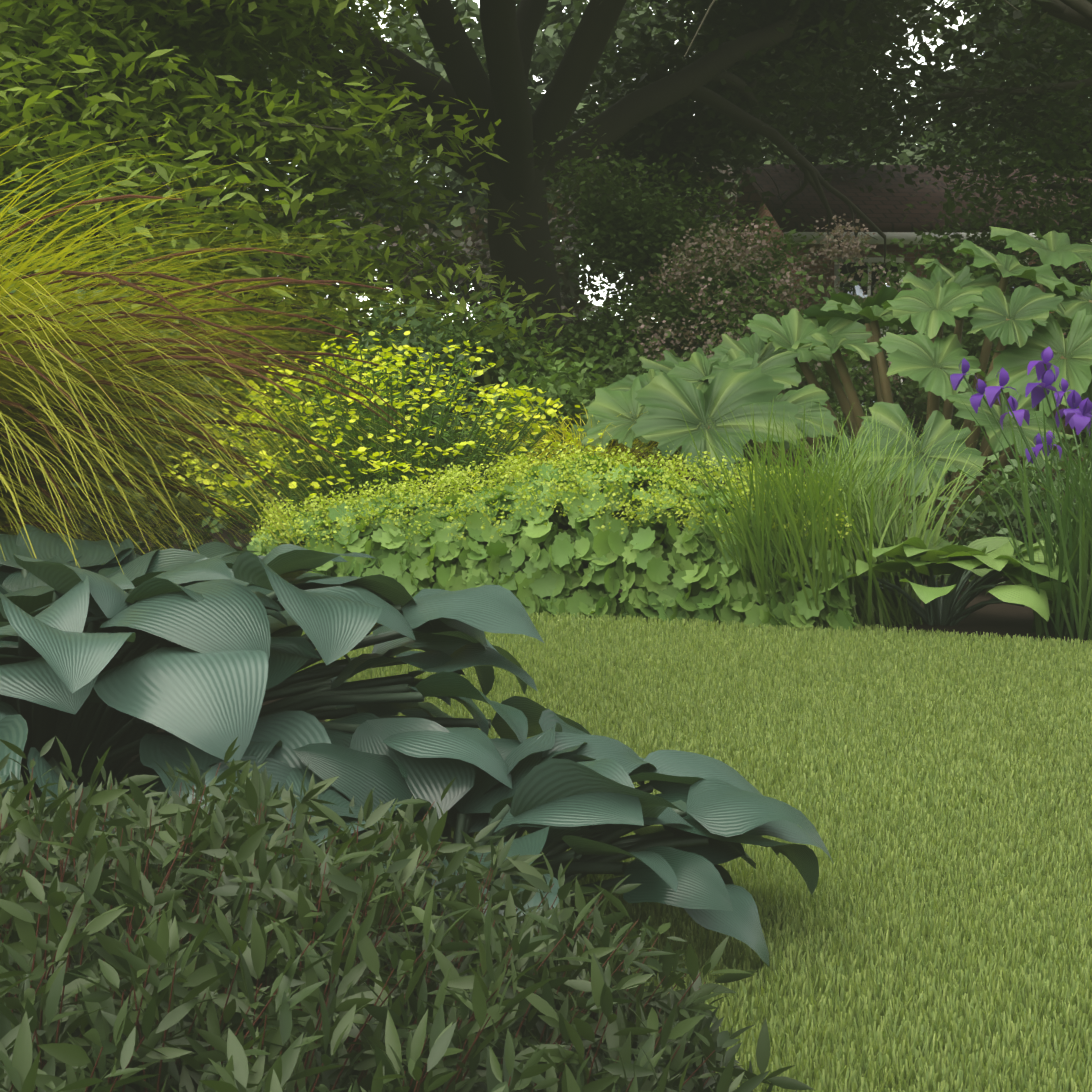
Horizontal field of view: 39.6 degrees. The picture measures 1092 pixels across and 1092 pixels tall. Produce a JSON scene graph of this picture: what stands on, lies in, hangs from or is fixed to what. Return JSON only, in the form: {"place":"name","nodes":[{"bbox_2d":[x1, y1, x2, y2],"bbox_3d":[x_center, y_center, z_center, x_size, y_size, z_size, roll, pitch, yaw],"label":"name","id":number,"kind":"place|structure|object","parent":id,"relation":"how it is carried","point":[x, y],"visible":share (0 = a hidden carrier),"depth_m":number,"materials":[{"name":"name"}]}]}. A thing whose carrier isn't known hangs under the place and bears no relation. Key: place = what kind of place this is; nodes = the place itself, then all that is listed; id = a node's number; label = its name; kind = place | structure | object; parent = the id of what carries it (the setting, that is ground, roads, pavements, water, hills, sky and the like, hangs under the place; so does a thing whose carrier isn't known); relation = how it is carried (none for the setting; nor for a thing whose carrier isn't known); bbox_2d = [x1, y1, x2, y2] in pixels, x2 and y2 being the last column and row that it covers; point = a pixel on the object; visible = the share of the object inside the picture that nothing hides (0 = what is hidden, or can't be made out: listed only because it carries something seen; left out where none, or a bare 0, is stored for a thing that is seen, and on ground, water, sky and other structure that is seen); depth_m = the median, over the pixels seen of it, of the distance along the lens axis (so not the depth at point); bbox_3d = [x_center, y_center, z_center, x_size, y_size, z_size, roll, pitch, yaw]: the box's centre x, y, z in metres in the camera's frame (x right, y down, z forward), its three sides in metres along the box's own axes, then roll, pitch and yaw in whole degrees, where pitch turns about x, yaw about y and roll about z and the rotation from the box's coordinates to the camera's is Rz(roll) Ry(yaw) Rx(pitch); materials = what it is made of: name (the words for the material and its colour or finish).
{"place":"outdoors","nodes":[
{"label":"outdoors","id":0,"kind":"place"},
{"bbox_2d":[12,492,1091,1091],"bbox_3d":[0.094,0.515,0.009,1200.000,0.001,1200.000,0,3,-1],"label":"ground","id":1,"kind":"structure","parent":0,"point":[196,504],"depth_m":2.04,"materials":[{"name":"green plant"}]},
{"bbox_2d":[8,39,369,469],"bbox_3d":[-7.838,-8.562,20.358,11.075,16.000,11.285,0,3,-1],"label":"shrub","id":2,"kind":"object","parent":1,"relation":"on","point":[120,176],"depth_m":20.63,"materials":[{"name":"green plant"}]},
{"bbox_2d":[64,146,1036,491],"bbox_3d":[0.380,-4.381,30.825,36.465,7.950,4.522,0,3,-1],"label":"copper hedge","id":3,"kind":"object","parent":1,"relation":"on","point":[486,262],"visible":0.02,"depth_m":30.45,"materials":[{"name":"green plant"}]},
{"bbox_2d":[247,442,856,632],"bbox_3d":[-0.081,-0.070,5.641,2.720,0.628,1.048,1,3,24],"label":"lady's mantle","id":4,"kind":"object","parent":1,"relation":"on","point":[548,536],"visible":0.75,"depth_m":5.26,"materials":[{"name":"green plant"}]},
{"bbox_2d":[43,515,1087,1090],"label":"soil bed","id":5,"kind":"object","parent":1,"relation":"on","point":[1001,619],"visible":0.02,"depth_m":5.21,"materials":[{"name":"brown soil"}]},
{"bbox_2d":[2,256,296,555],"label":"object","id":6,"kind":"object","parent":5,"relation":"on","point":[209,529],"visible":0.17,"depth_m":8.01,"materials":[{"name":"green plant"}]},
{"bbox_2d":[0,115,457,573],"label":"fountain grass","id":7,"kind":"object","parent":5,"relation":"on","point":[29,436],"depth_m":2.60,"materials":[{"name":"yellow plant"}]},
{"bbox_2d":[0,0,586,522],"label":"shrub","id":8,"kind":"object","parent":5,"relation":"on","point":[74,80],"visible":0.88,"depth_m":12.60,"materials":[{"name":"green plant"}]},
{"bbox_2d":[0,524,590,853],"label":"blue hosta","id":9,"kind":"object","parent":5,"relation":"on","point":[205,652],"visible":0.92,"depth_m":1.70,"materials":[{"name":"plant"}]},
{"bbox_2d":[282,298,487,508],"bbox_3d":[-1.016,-0.834,10.969,1.656,1.922,1.685,-2,4,-33],"label":"layered shrub","id":10,"kind":"object","parent":5,"relation":"on","point":[428,330],"visible":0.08,"depth_m":10.78,"materials":[{"name":"green plant"}]},
{"bbox_2d":[163,326,617,530],"bbox_3d":[-0.784,-0.438,7.052,2.107,1.172,2.053,2,4,31],"label":"shrub","id":11,"kind":"object","parent":5,"relation":"on","point":[384,467],"visible":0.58,"depth_m":6.82,"materials":[{"name":"yellow plant"}]},
{"bbox_2d":[0,735,814,1091],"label":"shrub","id":12,"kind":"object","parent":5,"relation":"on","point":[176,955],"visible":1,"depth_m":0.96,"materials":[{"name":"green plant"}]},
{"bbox_2d":[122,709,833,965],"bbox_3d":[-0.101,0.323,1.626,0.836,0.263,0.766,0,3,-1],"label":"blue hosta","id":13,"kind":"object","parent":5,"relation":"on","point":[582,797],"visible":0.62,"depth_m":1.58,"materials":[{"name":"plant"}]},
{"bbox_2d":[382,281,584,481],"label":"shrub","id":14,"kind":"object","parent":5,"relation":"on","point":[503,370],"visible":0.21,"depth_m":12.30,"materials":[{"name":"green plant"}]},
{"bbox_2d":[463,341,641,515],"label":"shrub","id":15,"kind":"object","parent":5,"relation":"on","point":[560,388],"visible":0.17,"depth_m":9.94,"materials":[{"name":"green plant"}]},
{"bbox_2d":[445,391,694,513],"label":"golden grass","id":16,"kind":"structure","parent":5,"relation":"on","point":[577,441],"depth_m":8.01,"materials":[{"name":"yellow plant"}]},
{"bbox_2d":[563,321,727,514],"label":"shrub","id":17,"kind":"object","parent":5,"relation":"on","point":[624,370],"visible":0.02,"depth_m":12.86,"materials":[{"name":"green plant"}]},
{"bbox_2d":[620,454,917,592],"bbox_3d":[0.907,-0.018,6.313,1.298,0.756,1.145,0,3,-1],"label":"mantle","id":18,"kind":"object","parent":5,"relation":"on","point":[716,486],"depth_m":6.24,"materials":[{"name":"green plant"}]},
{"bbox_2d":[661,257,901,505],"bbox_3d":[1.912,-1.140,12.560,2.165,2.447,1.802,0,3,-1],"label":"pink flowering shrub","id":19,"kind":"object","parent":5,"relation":"on","point":[821,368],"visible":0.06,"depth_m":12.37,"materials":[{"name":"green plant"}]},
{"bbox_2d":[627,213,912,395],"bbox_3d":[1.905,-1.977,12.428,2.540,1.461,2.046,0,3,-1],"label":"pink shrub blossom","id":20,"kind":"object","parent":19,"relation":"attached to","point":[834,250],"visible":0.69,"depth_m":12.25,"materials":[{"name":"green plant"}]},
{"bbox_2d":[555,226,1091,545],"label":"gunnera clump","id":21,"kind":"object","parent":5,"relation":"on","point":[730,376],"visible":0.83,"depth_m":7.68,"materials":[{"name":"green plant"}]},
{"bbox_2d":[640,393,1021,629],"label":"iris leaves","id":22,"kind":"object","parent":5,"relation":"on","point":[873,605],"visible":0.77,"depth_m":4.83,"materials":[{"name":"green plant"}]},
{"bbox_2d":[800,529,1090,625],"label":"green hosta","id":23,"kind":"object","parent":5,"relation":"on","point":[990,562],"visible":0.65,"depth_m":4.73,"materials":[{"name":"green plant"}]},
{"bbox_2d":[905,445,1090,594],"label":"shrub","id":24,"kind":"object","parent":5,"relation":"on","point":[979,513],"visible":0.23,"depth_m":6.11,"materials":[{"name":"green plant"}]},
{"bbox_2d":[950,347,1091,641],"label":"iris plant","id":25,"kind":"object","parent":5,"relation":"on","point":[1078,541],"visible":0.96,"depth_m":4.46,"materials":[{"name":"green plant"}]},
{"bbox_2d":[116,0,1091,322],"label":"treeline","id":26,"kind":"object","parent":1,"relation":"on","point":[558,26],"visible":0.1,"depth_m":49.68,"materials":[{"name":"green plant"}]},
{"bbox_2d":[488,125,841,457],"bbox_3d":[1.756,-2.274,16.087,3.592,3.908,4.812,2,4,38],"label":"shrub","id":27,"kind":"object","parent":1,"relation":"on","point":[637,241],"visible":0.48,"depth_m":15.32,"materials":[{"name":"green plant"}]},
{"bbox_2d":[288,0,1091,382],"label":"oak tree","id":28,"kind":"object","parent":1,"relation":"on","point":[714,84],"visible":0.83,"depth_m":20.70,"materials":[{"name":"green plant"}]},
{"bbox_2d":[599,0,1091,270],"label":"tree","id":29,"kind":"object","parent":1,"relation":"on","point":[1077,12],"visible":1,"depth_m":15.63,"materials":[{"name":"green plant"}]},
{"bbox_2d":[730,164,1091,494],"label":"house","id":30,"kind":"structure","parent":1,"relation":"on","point":[885,213],"depth_m":24.42,"materials":[{"name":"brick"}]},
{"bbox_2d":[787,234,1087,518],"bbox_3d":[3.760,-1.510,15.126,3.456,3.152,2.513,0,3,-1],"label":"shrub","id":31,"kind":"object","parent":1,"relation":"on","point":[908,390],"visible":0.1,"depth_m":14.84,"materials":[{"name":"green plant"}]},
{"bbox_2d":[908,138,1041,500],"bbox_3d":[5.585,-2.653,19.445,2.102,5.172,2.037,2,4,38],"label":"tall shrub","id":32,"kind":"object","parent":1,"relation":"on","point":[956,195],"visible":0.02,"depth_m":19.35,"materials":[{"name":"green plant"}]},
{"bbox_2d":[885,0,1091,469],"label":"conifer tree","id":33,"kind":"object","parent":1,"relation":"on","point":[1076,228],"visible":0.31,"depth_m":17.74,"materials":[{"name":"green plant"}]},
{"bbox_2d":[226,0,1005,322],"label":"sky","id":34,"kind":"structure","parent":0,"point":[960,19],"materials":[{"name":"white"}]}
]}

